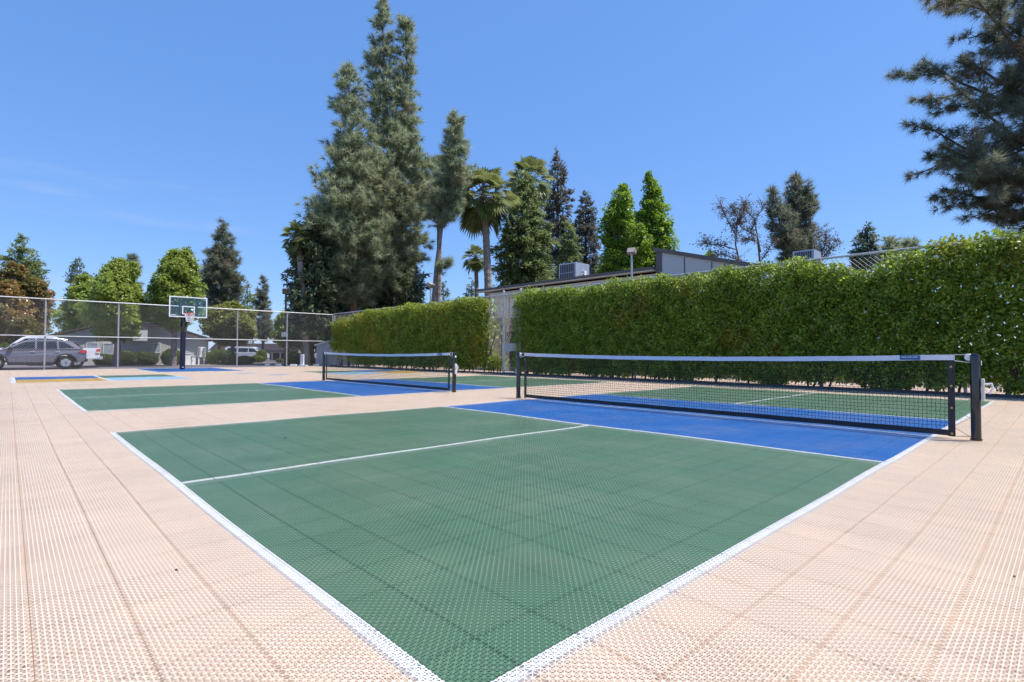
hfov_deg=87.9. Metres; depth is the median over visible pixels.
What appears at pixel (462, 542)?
court floor base
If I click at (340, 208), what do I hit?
pine tree
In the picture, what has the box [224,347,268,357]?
van
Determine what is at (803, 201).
pine tree
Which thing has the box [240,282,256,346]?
conifer tree
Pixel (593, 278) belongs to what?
building
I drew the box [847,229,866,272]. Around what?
conifer tree
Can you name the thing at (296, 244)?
palm tree
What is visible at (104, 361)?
shrub
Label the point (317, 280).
redwood tree
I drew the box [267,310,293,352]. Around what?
leafy tree
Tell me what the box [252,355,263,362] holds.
shrub
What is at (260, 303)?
conifer tree
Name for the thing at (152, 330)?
house
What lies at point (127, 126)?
sky
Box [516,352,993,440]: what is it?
pickleball net
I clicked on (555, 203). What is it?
conifer tree
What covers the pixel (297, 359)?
shrub
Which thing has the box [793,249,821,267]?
air conditioner
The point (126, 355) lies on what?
shrub
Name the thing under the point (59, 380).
four square court
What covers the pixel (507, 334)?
window
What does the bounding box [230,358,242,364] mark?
shrub
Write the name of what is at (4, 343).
shrub
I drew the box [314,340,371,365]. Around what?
shed
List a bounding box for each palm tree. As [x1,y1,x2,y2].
[280,222,316,365]
[417,154,448,301]
[454,166,522,339]
[461,244,483,296]
[502,155,555,229]
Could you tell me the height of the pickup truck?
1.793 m
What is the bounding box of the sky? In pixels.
[0,0,1023,354]
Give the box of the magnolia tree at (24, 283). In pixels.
[0,260,57,344]
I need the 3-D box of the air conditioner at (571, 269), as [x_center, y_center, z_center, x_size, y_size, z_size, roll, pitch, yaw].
[3.631,-3.730,30.730,1.314,1.420,1.410,2,-2,-43]
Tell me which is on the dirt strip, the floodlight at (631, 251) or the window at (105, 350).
the floodlight at (631, 251)
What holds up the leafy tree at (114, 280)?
on the ground
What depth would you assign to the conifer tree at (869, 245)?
71.97 m
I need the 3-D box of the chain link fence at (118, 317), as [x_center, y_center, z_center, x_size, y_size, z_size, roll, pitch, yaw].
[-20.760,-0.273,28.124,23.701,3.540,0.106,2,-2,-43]
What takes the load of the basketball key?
on the court floor at (10, 600)
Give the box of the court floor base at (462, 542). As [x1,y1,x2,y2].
[0,366,1023,681]
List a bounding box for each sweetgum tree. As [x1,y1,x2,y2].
[594,182,656,273]
[633,170,679,266]
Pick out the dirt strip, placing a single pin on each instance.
(827, 384)
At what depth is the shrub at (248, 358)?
41.21 m
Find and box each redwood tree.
[279,211,342,364]
[314,278,369,353]
[358,249,433,313]
[490,168,562,286]
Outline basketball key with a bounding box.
[139,368,244,371]
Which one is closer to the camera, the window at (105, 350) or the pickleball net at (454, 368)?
the pickleball net at (454, 368)
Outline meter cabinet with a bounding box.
[197,347,208,364]
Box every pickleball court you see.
[56,375,607,410]
[110,386,992,681]
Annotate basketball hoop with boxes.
[169,296,206,368]
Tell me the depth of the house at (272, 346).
99.20 m
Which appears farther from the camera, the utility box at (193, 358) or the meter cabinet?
the meter cabinet
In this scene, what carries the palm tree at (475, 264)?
on the ground
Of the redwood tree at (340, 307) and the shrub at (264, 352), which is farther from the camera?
the shrub at (264, 352)
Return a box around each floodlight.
[281,288,289,365]
[426,282,434,302]
[627,247,636,375]
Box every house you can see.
[49,318,213,365]
[208,343,299,358]
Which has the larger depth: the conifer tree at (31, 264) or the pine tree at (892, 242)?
the conifer tree at (31, 264)
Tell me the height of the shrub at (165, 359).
1.360 m
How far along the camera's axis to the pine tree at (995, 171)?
20.90 m
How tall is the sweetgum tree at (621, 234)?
15.402 m
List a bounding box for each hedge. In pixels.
[329,295,510,371]
[510,227,1023,395]
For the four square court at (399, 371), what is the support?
on the court floor at (10, 600)
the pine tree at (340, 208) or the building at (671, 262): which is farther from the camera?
the pine tree at (340, 208)
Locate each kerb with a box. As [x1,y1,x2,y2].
[0,366,316,370]
[332,365,1023,396]
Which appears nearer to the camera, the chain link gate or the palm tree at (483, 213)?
the chain link gate
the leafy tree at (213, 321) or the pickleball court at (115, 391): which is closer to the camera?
the pickleball court at (115, 391)
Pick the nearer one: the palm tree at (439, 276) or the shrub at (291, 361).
the shrub at (291, 361)
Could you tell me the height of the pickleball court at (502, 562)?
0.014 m
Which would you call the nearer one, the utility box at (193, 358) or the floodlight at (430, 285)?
the floodlight at (430, 285)
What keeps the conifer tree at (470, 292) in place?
on the ground
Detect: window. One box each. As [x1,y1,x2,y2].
[86,342,97,347]
[102,343,113,353]
[152,343,160,352]
[501,332,592,368]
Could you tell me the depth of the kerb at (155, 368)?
28.52 m
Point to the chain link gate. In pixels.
(509, 346)
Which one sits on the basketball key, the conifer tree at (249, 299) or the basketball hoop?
the basketball hoop
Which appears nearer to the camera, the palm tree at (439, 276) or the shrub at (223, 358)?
the shrub at (223, 358)
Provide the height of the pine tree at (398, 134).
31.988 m
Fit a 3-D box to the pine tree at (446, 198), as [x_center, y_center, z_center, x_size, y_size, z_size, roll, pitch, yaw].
[-4.878,-8.248,41.081,4.821,20.483,4.206,0,-1,0]
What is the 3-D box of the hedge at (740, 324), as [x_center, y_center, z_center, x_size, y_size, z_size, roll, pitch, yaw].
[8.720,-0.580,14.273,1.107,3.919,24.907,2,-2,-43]
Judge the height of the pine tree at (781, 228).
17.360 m
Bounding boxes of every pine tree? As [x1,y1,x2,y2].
[125,252,145,291]
[286,58,400,314]
[342,0,442,306]
[420,106,478,301]
[761,184,809,261]
[775,171,828,267]
[875,235,904,265]
[881,0,1023,233]
[900,235,920,267]
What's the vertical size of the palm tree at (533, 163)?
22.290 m
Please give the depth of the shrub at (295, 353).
47.72 m
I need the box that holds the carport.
[265,350,298,359]
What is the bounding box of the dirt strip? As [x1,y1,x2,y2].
[343,365,1023,394]
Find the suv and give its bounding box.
[0,338,87,368]
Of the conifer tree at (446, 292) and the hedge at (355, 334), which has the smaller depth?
the hedge at (355, 334)
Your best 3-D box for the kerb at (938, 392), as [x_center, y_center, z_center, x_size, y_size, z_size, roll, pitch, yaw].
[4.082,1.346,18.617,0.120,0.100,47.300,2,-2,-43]
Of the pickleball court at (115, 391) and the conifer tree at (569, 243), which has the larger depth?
the conifer tree at (569, 243)
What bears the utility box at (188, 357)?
on the pavement
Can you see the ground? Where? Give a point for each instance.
(272, 363)
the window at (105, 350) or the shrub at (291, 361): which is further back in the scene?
the shrub at (291, 361)
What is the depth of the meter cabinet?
40.48 m
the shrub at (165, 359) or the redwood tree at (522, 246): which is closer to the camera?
the shrub at (165, 359)
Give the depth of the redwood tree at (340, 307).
44.69 m
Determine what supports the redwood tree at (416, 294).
on the ground
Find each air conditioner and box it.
[559,262,588,278]
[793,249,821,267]
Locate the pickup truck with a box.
[0,336,102,367]
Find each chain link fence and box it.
[0,296,332,369]
[332,234,1023,393]
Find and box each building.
[476,266,655,374]
[653,247,909,382]
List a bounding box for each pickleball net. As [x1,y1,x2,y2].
[322,352,457,391]
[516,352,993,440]
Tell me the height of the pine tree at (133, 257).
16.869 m
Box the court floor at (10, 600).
[0,366,1023,681]
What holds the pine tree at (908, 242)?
on the ground
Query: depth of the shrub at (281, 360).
51.77 m
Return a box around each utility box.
[185,354,190,364]
[191,356,195,364]
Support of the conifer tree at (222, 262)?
on the ground
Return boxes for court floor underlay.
[0,366,1023,681]
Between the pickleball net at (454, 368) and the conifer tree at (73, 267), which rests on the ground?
the conifer tree at (73, 267)
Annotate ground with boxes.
[0,359,1023,387]
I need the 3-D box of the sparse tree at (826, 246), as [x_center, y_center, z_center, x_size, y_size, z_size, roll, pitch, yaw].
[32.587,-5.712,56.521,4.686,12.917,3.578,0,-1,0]
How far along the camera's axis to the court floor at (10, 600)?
2.12 m
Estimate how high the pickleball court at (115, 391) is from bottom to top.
0.015 m
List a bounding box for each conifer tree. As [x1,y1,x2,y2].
[0,233,50,332]
[62,257,89,302]
[197,218,247,352]
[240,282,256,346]
[250,274,273,349]
[441,280,452,300]
[462,277,479,297]
[540,147,576,277]
[554,219,584,278]
[566,190,601,274]
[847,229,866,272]
[852,221,881,270]
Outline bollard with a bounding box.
[299,341,307,365]
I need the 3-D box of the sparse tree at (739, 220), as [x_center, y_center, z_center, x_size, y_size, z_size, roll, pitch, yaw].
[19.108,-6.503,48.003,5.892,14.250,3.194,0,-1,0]
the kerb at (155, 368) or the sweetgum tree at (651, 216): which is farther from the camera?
the sweetgum tree at (651, 216)
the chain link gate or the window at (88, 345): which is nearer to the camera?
the chain link gate
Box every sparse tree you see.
[689,195,757,260]
[726,193,781,263]
[812,227,844,260]
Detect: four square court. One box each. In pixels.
[11,374,188,382]
[300,370,421,373]
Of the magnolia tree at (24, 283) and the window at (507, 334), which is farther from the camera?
the magnolia tree at (24, 283)
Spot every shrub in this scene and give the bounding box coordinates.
[0,342,8,361]
[92,353,112,365]
[121,350,138,364]
[131,350,159,364]
[159,348,179,364]
[205,349,235,364]
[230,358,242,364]
[238,355,254,364]
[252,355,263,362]
[256,349,267,360]
[275,358,283,362]
[287,351,300,357]
[287,357,295,363]
[292,356,299,363]
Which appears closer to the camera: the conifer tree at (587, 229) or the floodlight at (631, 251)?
the floodlight at (631, 251)
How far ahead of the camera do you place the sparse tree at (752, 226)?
49.09 m
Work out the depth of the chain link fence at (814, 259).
16.73 m
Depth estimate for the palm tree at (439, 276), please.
49.92 m
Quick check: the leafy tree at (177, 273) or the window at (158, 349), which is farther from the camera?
the window at (158, 349)
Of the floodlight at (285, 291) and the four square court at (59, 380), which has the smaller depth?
the four square court at (59, 380)
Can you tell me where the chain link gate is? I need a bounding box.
[504,316,518,372]
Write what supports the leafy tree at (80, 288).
on the ground
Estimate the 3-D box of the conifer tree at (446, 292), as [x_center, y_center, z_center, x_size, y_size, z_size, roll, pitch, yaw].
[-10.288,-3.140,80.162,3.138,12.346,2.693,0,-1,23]
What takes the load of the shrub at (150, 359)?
on the ground
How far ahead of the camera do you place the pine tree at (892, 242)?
59.86 m
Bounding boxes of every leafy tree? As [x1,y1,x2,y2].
[50,273,94,335]
[73,256,146,366]
[136,246,208,365]
[197,299,257,350]
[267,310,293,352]
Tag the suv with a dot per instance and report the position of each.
(56, 354)
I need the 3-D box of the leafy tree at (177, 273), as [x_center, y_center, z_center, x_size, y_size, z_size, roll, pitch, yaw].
[-22.464,-2.294,35.271,4.089,8.115,3.884,0,-1,0]

